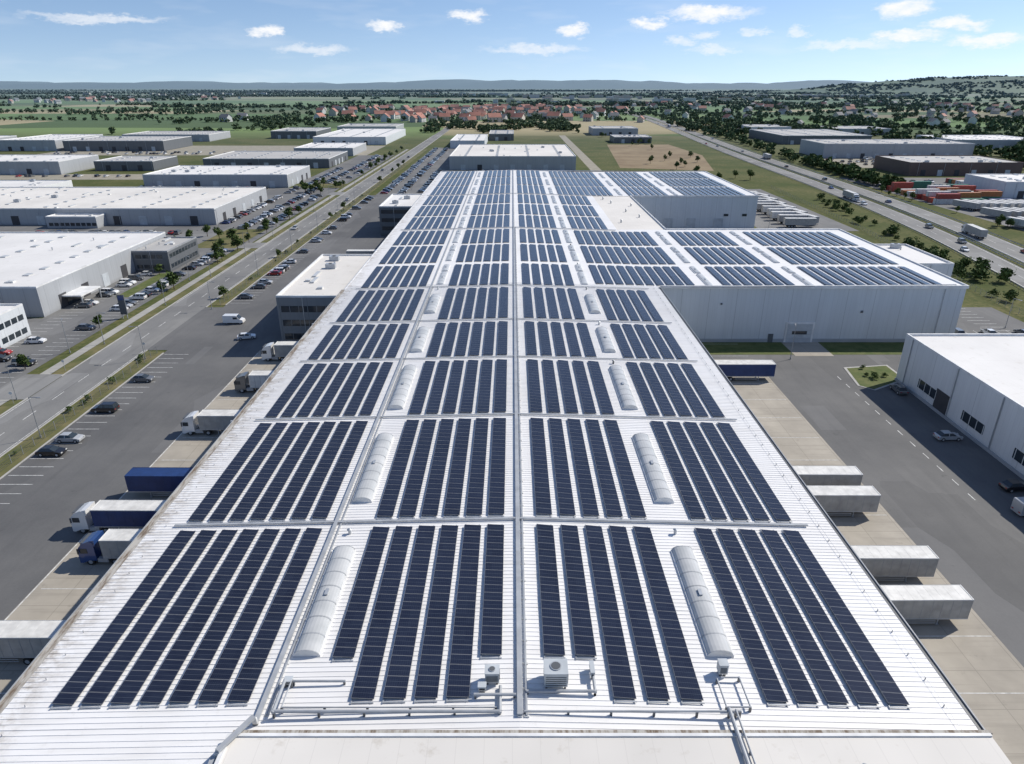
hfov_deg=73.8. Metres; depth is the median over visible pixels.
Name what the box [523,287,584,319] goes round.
solar panel array
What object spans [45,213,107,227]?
office building
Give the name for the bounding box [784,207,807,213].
semi trailer
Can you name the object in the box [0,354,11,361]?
parked car
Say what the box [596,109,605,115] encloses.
village house
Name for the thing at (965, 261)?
shrub
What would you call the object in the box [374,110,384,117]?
village house
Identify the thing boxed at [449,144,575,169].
warehouse building
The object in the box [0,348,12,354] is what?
parked car
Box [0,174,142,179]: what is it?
car park
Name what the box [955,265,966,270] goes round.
shrub
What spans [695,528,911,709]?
solar panel array
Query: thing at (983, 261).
shrub
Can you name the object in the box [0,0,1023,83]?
sky
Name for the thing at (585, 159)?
gravel track
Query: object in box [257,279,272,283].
parked car
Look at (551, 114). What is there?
village house
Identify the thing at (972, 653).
loading apron
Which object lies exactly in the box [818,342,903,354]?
lawn
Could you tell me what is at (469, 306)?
solar panel array
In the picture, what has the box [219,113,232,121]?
village house
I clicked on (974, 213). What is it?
container yard
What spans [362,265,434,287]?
solar panel array
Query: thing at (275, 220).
deciduous tree
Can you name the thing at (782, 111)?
village house
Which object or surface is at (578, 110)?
village house
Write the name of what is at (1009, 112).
village house
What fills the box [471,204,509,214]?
solar panel array
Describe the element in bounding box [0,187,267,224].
warehouse building
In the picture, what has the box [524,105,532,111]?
village house
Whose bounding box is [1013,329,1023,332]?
parked car
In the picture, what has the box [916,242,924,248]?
shrub
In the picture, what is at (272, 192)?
car park
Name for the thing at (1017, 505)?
parked van
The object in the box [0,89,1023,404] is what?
ground
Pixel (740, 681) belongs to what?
roof pipe
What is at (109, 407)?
parked car
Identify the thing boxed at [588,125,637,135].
warehouse building
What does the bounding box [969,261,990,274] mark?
shrub
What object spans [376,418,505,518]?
solar panel array
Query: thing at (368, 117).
village house
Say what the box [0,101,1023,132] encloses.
village trees
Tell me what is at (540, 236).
solar panel array
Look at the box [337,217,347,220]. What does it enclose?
parked car
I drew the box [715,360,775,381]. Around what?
semi trailer
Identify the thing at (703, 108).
village house
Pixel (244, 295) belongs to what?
parked car
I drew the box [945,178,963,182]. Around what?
shipping container
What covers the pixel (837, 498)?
semi trailer
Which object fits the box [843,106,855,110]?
village house
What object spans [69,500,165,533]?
semi truck
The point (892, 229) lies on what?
shrub
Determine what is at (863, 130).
warehouse building
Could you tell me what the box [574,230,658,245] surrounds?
solar panel array
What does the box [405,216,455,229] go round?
solar panel array
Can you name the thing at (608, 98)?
distant town
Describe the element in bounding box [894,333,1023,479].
warehouse building
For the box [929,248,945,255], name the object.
shrub
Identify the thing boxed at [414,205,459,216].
solar panel array
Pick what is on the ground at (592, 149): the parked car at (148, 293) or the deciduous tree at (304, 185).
the deciduous tree at (304, 185)
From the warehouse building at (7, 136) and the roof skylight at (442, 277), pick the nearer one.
the roof skylight at (442, 277)
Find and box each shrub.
[65,405,71,411]
[832,199,841,204]
[833,203,840,209]
[840,202,851,208]
[844,207,853,214]
[856,216,863,223]
[887,226,900,233]
[901,236,920,245]
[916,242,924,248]
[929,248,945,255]
[938,252,951,260]
[940,248,949,254]
[952,268,969,278]
[954,260,963,268]
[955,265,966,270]
[959,257,973,267]
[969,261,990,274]
[969,267,992,281]
[973,257,993,269]
[987,288,1000,296]
[996,267,1016,280]
[1002,289,1018,301]
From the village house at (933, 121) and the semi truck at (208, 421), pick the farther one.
the village house at (933, 121)
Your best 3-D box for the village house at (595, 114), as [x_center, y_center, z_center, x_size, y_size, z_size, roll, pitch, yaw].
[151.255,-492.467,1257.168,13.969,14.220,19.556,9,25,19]
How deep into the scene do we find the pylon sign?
182.89 m
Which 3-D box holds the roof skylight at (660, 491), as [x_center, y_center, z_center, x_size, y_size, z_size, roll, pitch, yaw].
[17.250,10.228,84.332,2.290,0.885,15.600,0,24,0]
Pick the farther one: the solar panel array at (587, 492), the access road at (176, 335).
the access road at (176, 335)
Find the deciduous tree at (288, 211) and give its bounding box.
[282,206,292,219]
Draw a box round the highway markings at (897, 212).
[638,116,1023,286]
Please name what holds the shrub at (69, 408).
on the verge at (73, 417)
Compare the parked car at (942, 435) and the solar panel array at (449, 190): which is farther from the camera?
the solar panel array at (449, 190)
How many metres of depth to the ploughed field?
591.44 m
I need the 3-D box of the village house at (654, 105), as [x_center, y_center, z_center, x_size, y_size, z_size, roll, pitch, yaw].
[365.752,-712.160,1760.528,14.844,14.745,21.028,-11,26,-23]
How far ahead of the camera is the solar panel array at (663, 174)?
358.62 m
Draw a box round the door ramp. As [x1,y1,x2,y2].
[781,342,833,355]
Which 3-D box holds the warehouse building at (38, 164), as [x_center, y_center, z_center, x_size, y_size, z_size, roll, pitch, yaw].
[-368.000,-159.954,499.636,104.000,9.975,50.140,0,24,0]
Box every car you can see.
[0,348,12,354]
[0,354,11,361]
[11,357,36,365]
[24,336,46,343]
[35,445,66,456]
[54,432,84,442]
[74,302,92,307]
[75,323,95,329]
[80,299,98,304]
[90,402,119,412]
[95,291,113,296]
[101,288,118,293]
[109,305,128,310]
[115,281,132,286]
[116,302,132,307]
[119,278,136,283]
[125,299,137,304]
[127,274,144,280]
[128,293,146,299]
[130,373,154,382]
[138,271,151,275]
[140,291,151,296]
[143,286,160,291]
[151,281,168,286]
[172,271,186,275]
[173,230,182,233]
[182,265,196,269]
[189,261,203,265]
[196,257,210,261]
[237,293,253,298]
[237,332,255,339]
[251,283,266,288]
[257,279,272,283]
[267,270,281,275]
[269,267,284,272]
[274,265,287,270]
[283,259,296,263]
[296,249,308,252]
[310,238,321,242]
[321,230,331,233]
[327,225,337,228]
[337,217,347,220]
[889,384,908,394]
[925,223,933,228]
[933,430,962,441]
[955,328,964,332]
[957,238,966,243]
[960,246,969,251]
[980,329,996,332]
[998,479,1023,492]
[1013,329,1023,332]
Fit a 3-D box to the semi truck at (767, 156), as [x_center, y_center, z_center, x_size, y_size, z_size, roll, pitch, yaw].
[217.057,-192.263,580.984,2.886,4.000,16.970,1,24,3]
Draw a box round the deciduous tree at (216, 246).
[211,242,224,251]
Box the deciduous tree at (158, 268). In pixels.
[154,263,162,274]
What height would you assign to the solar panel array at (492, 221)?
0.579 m
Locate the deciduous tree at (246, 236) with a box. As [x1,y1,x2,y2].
[244,232,250,239]
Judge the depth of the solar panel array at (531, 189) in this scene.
305.28 m
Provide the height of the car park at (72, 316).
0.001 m
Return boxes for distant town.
[83,92,913,102]
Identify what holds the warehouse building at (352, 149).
on the ground at (592, 149)
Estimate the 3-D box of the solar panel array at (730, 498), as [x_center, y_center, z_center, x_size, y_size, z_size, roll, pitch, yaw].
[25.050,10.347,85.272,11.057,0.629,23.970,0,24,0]
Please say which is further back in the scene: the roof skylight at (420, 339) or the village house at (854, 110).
the village house at (854, 110)
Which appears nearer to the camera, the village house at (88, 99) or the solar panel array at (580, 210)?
the solar panel array at (580, 210)
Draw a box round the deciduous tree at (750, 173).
[747,169,754,177]
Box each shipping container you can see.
[889,186,911,191]
[891,182,913,186]
[910,181,931,185]
[911,186,926,188]
[914,194,925,198]
[915,189,939,193]
[926,191,950,195]
[927,185,950,188]
[927,197,934,202]
[933,198,952,203]
[935,193,960,198]
[936,187,959,190]
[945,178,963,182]
[946,190,970,192]
[952,185,976,190]
[957,192,981,197]
[960,198,984,199]
[977,191,1002,196]
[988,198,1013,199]
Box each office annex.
[276,254,371,340]
[379,194,421,234]
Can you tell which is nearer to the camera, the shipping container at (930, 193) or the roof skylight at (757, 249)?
the roof skylight at (757, 249)
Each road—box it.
[0,127,449,455]
[0,374,62,398]
[147,307,222,349]
[238,243,265,247]
[327,192,344,194]
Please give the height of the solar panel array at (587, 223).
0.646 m
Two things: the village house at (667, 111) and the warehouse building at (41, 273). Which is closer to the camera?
the warehouse building at (41, 273)
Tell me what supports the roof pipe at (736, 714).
on the warehouse building at (924, 728)
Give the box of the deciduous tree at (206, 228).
[201,224,210,235]
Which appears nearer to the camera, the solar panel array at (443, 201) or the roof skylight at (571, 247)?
the roof skylight at (571, 247)
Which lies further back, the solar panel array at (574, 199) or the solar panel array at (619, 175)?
the solar panel array at (619, 175)
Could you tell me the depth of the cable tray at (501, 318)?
136.40 m
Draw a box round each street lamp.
[5,363,17,399]
[28,397,41,437]
[128,326,145,359]
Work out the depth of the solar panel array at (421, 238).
210.98 m
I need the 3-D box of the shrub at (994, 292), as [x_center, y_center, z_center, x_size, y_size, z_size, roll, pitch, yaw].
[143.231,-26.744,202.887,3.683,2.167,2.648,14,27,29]
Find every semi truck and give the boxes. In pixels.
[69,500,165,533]
[76,529,141,564]
[180,409,240,434]
[234,370,273,392]
[261,341,297,360]
[762,153,771,158]
[842,190,859,200]
[961,224,987,238]
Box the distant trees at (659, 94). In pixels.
[0,89,1023,107]
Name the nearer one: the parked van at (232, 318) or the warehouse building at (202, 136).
the parked van at (232, 318)
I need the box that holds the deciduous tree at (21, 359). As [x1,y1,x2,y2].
[13,354,31,368]
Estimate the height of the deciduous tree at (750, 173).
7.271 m
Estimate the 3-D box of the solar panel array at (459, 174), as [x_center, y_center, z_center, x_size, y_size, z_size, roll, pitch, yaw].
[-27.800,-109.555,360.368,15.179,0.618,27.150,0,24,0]
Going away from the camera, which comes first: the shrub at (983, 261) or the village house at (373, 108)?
the shrub at (983, 261)
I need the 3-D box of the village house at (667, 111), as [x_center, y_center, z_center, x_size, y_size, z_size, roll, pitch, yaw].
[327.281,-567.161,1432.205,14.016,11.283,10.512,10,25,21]
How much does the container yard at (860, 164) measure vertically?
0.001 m
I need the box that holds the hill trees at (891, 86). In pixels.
[800,75,1023,93]
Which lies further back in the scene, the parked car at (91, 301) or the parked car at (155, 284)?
the parked car at (155, 284)
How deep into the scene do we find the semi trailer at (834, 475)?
103.60 m
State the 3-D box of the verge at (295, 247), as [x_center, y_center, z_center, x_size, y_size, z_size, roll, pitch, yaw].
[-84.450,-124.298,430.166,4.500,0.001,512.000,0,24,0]
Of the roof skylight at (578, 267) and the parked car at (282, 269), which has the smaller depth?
the roof skylight at (578, 267)
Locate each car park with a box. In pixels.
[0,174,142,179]
[0,225,279,247]
[0,248,236,388]
[27,318,41,324]
[36,146,384,154]
[218,188,338,224]
[266,188,291,198]
[298,155,393,183]
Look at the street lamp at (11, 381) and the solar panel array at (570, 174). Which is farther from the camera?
the solar panel array at (570, 174)
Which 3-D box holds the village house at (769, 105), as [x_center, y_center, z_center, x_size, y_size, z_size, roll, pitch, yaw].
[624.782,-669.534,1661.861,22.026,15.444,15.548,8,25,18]
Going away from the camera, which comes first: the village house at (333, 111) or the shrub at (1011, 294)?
the shrub at (1011, 294)
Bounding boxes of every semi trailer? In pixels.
[0,620,65,664]
[124,467,193,496]
[346,249,376,253]
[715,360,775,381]
[757,203,783,211]
[758,200,773,202]
[759,195,777,200]
[761,205,789,214]
[765,199,786,203]
[766,208,796,215]
[769,211,800,220]
[777,214,808,223]
[783,217,816,227]
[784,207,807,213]
[793,466,862,485]
[795,212,819,224]
[806,485,880,516]
[851,545,938,581]
[880,585,973,624]
[952,199,981,210]
[962,199,990,209]
[972,199,1000,207]
[980,207,1011,218]
[983,200,1010,207]
[989,199,1018,207]
[991,207,1022,216]
[1000,199,1023,207]
[1000,207,1023,216]
[1005,216,1023,228]
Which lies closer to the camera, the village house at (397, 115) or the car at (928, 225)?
the car at (928, 225)
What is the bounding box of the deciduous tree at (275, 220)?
[272,216,278,226]
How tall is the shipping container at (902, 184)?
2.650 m
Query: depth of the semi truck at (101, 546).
88.94 m
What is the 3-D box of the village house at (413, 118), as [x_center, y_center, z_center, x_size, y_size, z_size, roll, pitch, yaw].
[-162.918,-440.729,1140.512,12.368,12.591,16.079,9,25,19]
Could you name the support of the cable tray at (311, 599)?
on the warehouse building at (924, 728)
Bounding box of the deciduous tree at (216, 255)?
[210,251,220,262]
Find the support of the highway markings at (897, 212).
on the highway
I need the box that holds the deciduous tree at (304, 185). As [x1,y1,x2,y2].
[301,182,308,189]
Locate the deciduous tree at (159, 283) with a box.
[157,280,165,293]
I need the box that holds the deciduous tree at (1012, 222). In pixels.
[1008,218,1014,228]
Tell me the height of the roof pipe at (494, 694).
0.550 m
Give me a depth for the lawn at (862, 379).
147.58 m
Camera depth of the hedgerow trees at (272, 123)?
1190.37 m
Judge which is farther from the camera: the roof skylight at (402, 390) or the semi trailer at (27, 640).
the roof skylight at (402, 390)
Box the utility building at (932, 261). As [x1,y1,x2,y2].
[876,243,954,276]
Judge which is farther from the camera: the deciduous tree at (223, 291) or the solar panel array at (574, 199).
the solar panel array at (574, 199)
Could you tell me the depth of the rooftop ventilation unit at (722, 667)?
54.38 m
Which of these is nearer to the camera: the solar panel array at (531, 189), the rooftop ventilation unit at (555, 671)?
the rooftop ventilation unit at (555, 671)
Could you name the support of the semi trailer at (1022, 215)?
on the container yard at (974, 213)
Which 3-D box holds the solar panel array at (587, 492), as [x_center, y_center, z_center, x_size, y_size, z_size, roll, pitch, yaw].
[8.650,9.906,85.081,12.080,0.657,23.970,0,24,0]
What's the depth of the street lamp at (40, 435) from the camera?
120.40 m
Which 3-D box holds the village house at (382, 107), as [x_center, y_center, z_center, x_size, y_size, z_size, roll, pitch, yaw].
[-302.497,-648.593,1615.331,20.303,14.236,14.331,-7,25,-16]
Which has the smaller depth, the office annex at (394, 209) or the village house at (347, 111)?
the office annex at (394, 209)
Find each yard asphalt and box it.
[0,195,389,619]
[376,148,455,194]
[711,355,1023,666]
[956,307,1023,332]
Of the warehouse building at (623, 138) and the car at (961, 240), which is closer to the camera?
the car at (961, 240)
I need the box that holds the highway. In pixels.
[612,105,1023,286]
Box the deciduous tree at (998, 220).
[995,216,1001,227]
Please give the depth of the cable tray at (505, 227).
223.39 m
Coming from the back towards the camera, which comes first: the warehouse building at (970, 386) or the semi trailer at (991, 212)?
the semi trailer at (991, 212)
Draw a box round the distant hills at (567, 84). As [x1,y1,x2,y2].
[0,80,845,88]
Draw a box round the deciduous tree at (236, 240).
[230,234,242,249]
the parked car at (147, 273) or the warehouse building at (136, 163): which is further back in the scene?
the warehouse building at (136, 163)
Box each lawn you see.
[116,273,166,296]
[198,229,264,247]
[319,184,342,186]
[701,342,793,354]
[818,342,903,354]
[847,366,896,388]
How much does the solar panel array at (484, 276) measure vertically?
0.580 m
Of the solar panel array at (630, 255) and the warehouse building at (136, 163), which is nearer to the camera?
the solar panel array at (630, 255)
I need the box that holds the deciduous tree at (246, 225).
[242,222,248,231]
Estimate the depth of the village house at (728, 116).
1147.14 m
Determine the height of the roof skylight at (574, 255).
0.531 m
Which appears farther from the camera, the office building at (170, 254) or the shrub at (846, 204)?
the shrub at (846, 204)
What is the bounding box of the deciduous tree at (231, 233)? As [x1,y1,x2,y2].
[226,227,236,240]
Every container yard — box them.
[824,158,873,167]
[840,178,1023,230]
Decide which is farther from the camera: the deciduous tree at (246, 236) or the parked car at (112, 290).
the deciduous tree at (246, 236)
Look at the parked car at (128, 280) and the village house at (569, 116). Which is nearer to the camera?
the parked car at (128, 280)
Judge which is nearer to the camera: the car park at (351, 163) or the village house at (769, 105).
the car park at (351, 163)
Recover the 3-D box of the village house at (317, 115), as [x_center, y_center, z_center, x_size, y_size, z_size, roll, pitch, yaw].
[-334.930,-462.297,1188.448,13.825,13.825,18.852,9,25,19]
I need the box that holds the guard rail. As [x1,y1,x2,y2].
[624,112,1023,288]
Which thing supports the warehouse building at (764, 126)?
on the ground at (592, 149)
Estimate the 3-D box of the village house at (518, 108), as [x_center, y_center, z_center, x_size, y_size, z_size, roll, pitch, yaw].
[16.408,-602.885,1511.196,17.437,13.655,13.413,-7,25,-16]
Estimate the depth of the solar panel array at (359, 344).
125.75 m
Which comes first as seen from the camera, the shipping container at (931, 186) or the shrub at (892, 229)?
the shrub at (892, 229)
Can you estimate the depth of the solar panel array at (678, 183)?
330.28 m
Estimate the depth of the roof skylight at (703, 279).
166.95 m
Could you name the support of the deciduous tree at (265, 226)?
on the car park at (200, 235)
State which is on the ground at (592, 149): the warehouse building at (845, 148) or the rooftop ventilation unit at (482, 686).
the warehouse building at (845, 148)
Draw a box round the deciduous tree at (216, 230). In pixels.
[212,227,223,237]
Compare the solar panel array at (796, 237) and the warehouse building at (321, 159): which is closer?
the solar panel array at (796, 237)
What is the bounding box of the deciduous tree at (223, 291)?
[218,285,228,295]
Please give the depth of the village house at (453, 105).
1669.05 m
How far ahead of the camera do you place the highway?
336.95 m
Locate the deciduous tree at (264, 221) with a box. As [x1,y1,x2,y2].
[261,218,269,224]
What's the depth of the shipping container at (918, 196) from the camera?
376.88 m
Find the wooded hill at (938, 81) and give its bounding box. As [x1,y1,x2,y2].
[771,76,1023,93]
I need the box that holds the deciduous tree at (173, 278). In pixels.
[165,270,181,289]
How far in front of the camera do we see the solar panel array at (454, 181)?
332.19 m
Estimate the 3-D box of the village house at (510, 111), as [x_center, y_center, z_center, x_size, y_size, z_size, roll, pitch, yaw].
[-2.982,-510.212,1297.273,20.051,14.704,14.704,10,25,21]
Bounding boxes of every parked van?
[222,314,245,323]
[1010,497,1023,516]
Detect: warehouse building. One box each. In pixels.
[0,134,102,150]
[0,135,16,139]
[0,155,98,174]
[0,170,1011,763]
[0,179,72,186]
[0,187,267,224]
[0,232,165,316]
[62,136,192,150]
[93,156,178,170]
[122,131,230,141]
[142,165,310,187]
[202,151,347,167]
[270,127,330,138]
[294,142,366,155]
[313,129,405,144]
[337,124,403,129]
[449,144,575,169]
[450,134,487,147]
[489,130,513,140]
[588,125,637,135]
[609,134,651,142]
[737,124,790,128]
[749,129,871,144]
[799,139,974,157]
[821,126,890,134]
[873,155,1023,175]
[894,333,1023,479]
[916,135,1023,148]
[963,174,1023,197]
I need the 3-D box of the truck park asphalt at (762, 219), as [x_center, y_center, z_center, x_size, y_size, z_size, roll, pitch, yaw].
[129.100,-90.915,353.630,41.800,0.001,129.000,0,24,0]
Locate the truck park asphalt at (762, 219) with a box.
[746,189,857,230]
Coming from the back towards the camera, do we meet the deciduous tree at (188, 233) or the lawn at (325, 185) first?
the lawn at (325, 185)
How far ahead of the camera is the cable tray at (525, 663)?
69.11 m
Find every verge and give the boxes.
[0,149,410,414]
[0,351,164,476]
[210,149,427,304]
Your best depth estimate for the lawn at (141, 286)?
214.56 m
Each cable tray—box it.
[174,517,807,525]
[208,755,215,763]
[214,715,257,757]
[255,286,431,722]
[255,413,736,419]
[264,287,433,715]
[300,355,696,360]
[330,318,671,322]
[356,284,648,288]
[401,227,610,229]
[427,193,590,195]
[431,171,477,285]
[444,170,572,171]
[513,171,522,716]
[515,227,528,717]
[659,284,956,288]
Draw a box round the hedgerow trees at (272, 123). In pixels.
[0,104,380,133]
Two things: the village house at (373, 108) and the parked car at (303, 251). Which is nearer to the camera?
the parked car at (303, 251)
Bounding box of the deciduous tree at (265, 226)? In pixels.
[262,223,269,230]
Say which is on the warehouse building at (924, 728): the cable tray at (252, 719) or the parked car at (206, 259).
the cable tray at (252, 719)
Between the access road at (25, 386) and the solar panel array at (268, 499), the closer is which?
the solar panel array at (268, 499)
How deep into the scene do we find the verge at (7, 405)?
195.21 m
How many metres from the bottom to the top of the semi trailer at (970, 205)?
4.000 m
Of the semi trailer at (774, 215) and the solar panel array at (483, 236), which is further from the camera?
the semi trailer at (774, 215)
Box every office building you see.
[0,303,31,348]
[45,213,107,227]
[131,237,199,271]
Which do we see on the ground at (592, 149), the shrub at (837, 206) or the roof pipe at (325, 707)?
the shrub at (837, 206)
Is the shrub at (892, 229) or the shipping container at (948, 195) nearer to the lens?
the shrub at (892, 229)
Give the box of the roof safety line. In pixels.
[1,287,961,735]
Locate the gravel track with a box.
[559,135,601,170]
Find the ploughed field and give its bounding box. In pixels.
[607,144,713,170]
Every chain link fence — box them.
[0,346,156,469]
[219,163,404,304]
[772,187,1023,315]
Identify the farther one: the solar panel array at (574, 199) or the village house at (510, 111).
the village house at (510, 111)
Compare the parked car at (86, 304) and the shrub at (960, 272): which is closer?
the parked car at (86, 304)
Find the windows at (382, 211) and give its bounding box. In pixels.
[381,210,408,229]
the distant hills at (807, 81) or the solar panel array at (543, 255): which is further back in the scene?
the distant hills at (807, 81)
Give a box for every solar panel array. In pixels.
[50,527,321,709]
[187,421,367,522]
[265,362,392,418]
[308,323,409,359]
[332,524,503,703]
[336,289,423,321]
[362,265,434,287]
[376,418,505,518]
[379,245,442,263]
[393,230,449,245]
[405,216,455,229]
[409,359,506,414]
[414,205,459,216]
[423,195,464,204]
[427,321,507,356]
[430,186,467,195]
[437,178,471,185]
[438,287,507,319]
[443,171,474,177]
[449,263,508,285]
[457,244,508,261]
[462,229,508,243]
[467,215,509,227]
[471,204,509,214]
[475,194,509,203]
[478,185,509,193]
[481,177,509,184]
[483,170,509,176]
[517,170,540,176]
[517,177,542,184]
[518,185,545,193]
[518,194,548,203]
[519,204,551,214]
[519,215,556,227]
[520,229,560,243]
[521,244,566,262]
[522,263,574,285]
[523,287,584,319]
[525,321,596,356]
[527,359,614,414]
[531,417,646,519]
[537,524,704,704]
[549,171,596,178]
[552,178,604,186]
[555,186,612,195]
[559,195,591,204]
[563,205,598,216]
[568,216,606,228]
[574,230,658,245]
[581,246,675,264]
[589,265,694,285]
[596,289,662,321]
[605,172,642,177]
[611,323,687,359]
[612,179,655,186]
[621,187,667,195]
[626,362,725,417]
[649,172,708,178]
[651,421,791,522]
[660,179,726,186]
[668,231,738,245]
[673,187,744,194]
[684,247,765,264]
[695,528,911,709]
[704,266,794,284]
[743,231,858,245]
[768,247,898,264]
[797,266,940,284]
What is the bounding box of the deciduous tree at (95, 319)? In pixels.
[90,314,102,327]
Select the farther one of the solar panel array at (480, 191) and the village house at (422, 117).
the village house at (422, 117)
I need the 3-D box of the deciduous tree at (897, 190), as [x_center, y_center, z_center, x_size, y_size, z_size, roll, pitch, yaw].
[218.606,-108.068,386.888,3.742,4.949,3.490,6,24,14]
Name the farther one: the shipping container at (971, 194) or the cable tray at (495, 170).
the cable tray at (495, 170)
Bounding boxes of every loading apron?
[0,350,281,699]
[714,359,1023,763]
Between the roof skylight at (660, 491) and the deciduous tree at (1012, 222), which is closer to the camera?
the roof skylight at (660, 491)
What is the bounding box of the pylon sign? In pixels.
[116,295,127,318]
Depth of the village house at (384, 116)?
1151.95 m
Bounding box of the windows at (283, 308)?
[280,306,326,338]
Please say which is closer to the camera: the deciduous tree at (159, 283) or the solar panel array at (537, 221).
the deciduous tree at (159, 283)
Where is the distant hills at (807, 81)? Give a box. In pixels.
[0,79,869,84]
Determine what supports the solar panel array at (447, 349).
on the warehouse building at (924, 728)
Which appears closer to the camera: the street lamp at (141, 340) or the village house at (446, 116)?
the street lamp at (141, 340)
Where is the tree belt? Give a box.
[652,112,1023,187]
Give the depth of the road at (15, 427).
171.22 m
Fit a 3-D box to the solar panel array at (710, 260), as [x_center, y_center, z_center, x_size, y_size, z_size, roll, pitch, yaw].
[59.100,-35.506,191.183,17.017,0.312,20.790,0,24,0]
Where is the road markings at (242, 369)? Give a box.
[0,133,1023,693]
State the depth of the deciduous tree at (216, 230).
276.29 m
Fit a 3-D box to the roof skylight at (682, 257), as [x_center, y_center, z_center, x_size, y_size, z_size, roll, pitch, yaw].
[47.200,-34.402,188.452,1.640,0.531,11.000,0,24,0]
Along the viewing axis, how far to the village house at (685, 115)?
1279.91 m
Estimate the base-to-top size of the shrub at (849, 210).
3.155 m
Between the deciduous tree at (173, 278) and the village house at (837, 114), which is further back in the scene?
the village house at (837, 114)
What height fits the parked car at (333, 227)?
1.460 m
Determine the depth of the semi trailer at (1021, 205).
340.71 m
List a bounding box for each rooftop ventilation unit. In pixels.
[284,676,292,685]
[478,681,486,692]
[484,664,499,684]
[543,658,568,688]
[589,660,594,678]
[716,658,728,675]
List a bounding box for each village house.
[85,97,92,100]
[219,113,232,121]
[237,112,248,119]
[313,112,325,120]
[316,108,325,113]
[328,108,337,115]
[341,110,354,114]
[348,107,356,112]
[365,114,371,120]
[370,106,378,113]
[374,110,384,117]
[380,105,388,110]
[381,113,390,121]
[383,110,394,118]
[395,111,400,118]
[401,112,409,120]
[409,115,418,122]
[414,109,426,115]
[417,114,425,121]
[439,113,450,120]
[450,104,458,108]
[459,113,470,120]
[466,116,476,120]
[469,111,480,119]
[486,112,501,122]
[493,106,504,111]
[501,113,507,121]
[504,109,515,113]
[510,112,524,119]
[515,107,523,112]
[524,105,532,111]
[547,111,561,118]
[562,113,572,120]
[564,105,571,111]
[574,108,581,113]
[583,113,593,121]
[591,110,598,118]
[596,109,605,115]
[609,112,618,119]
[637,116,644,122]
[650,103,657,107]
[664,109,671,114]
[682,111,688,117]
[697,106,706,110]
[722,114,734,119]
[764,104,773,110]
[778,108,786,113]
[833,112,843,116]
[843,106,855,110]
[844,111,852,115]
[850,108,858,113]
[926,108,935,113]
[926,117,940,125]
[935,102,943,107]
[938,113,946,118]
[941,118,950,125]
[967,110,977,117]
[968,115,976,123]
[990,108,1000,113]
[1006,110,1014,115]
[1012,109,1023,116]
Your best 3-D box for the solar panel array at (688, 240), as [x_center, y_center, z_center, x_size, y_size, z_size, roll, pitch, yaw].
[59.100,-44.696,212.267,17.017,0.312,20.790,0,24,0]
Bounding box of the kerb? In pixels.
[0,136,440,478]
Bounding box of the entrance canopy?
[62,286,101,304]
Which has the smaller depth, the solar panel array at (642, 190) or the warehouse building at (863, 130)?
the solar panel array at (642, 190)
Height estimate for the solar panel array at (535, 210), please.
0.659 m
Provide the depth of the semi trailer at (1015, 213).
318.00 m
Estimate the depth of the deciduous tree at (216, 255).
239.91 m
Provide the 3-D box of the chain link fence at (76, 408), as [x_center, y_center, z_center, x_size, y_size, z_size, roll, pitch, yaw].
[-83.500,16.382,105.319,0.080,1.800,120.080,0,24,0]
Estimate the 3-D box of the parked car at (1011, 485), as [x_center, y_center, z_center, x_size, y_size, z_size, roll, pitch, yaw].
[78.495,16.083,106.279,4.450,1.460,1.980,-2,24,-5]
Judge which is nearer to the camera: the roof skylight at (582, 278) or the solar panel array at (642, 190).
the roof skylight at (582, 278)
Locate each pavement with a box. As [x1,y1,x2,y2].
[0,149,407,405]
[844,365,897,389]
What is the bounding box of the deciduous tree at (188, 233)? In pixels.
[185,229,192,236]
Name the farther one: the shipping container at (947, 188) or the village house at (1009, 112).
the village house at (1009, 112)
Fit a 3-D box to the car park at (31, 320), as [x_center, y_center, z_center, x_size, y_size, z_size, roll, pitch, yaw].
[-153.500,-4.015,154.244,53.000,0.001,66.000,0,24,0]
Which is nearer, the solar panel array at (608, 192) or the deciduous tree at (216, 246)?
the deciduous tree at (216, 246)
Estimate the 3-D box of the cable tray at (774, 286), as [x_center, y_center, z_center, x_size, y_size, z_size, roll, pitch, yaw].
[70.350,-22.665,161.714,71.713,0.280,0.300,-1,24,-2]
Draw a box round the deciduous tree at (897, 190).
[894,187,900,192]
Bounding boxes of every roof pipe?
[271,679,501,718]
[280,681,496,713]
[292,680,345,685]
[474,693,515,698]
[524,710,741,717]
[526,676,596,695]
[715,676,751,711]
[727,707,749,763]
[734,709,755,763]
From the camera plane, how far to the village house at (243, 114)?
1219.37 m
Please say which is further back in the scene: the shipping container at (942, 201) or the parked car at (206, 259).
the shipping container at (942, 201)
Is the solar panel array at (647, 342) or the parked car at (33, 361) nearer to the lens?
the solar panel array at (647, 342)
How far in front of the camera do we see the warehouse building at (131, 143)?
647.78 m
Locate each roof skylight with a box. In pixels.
[293,545,355,656]
[352,433,393,502]
[388,365,416,408]
[409,326,429,351]
[424,294,440,312]
[437,271,447,284]
[442,264,449,270]
[446,251,454,260]
[450,245,456,250]
[452,234,459,242]
[458,221,464,227]
[560,221,566,227]
[564,234,571,242]
[568,245,574,250]
[570,251,578,260]
[575,264,582,271]
[577,271,587,284]
[584,294,600,313]
[595,327,615,352]
[609,365,637,409]
[632,433,673,502]
[660,236,671,244]
[670,247,679,252]
[671,545,733,657]
[676,252,690,262]
[689,266,700,272]
[696,273,712,284]
[737,236,752,244]
[752,247,763,252]
[760,252,779,262]
[781,266,794,272]
[792,273,812,284]

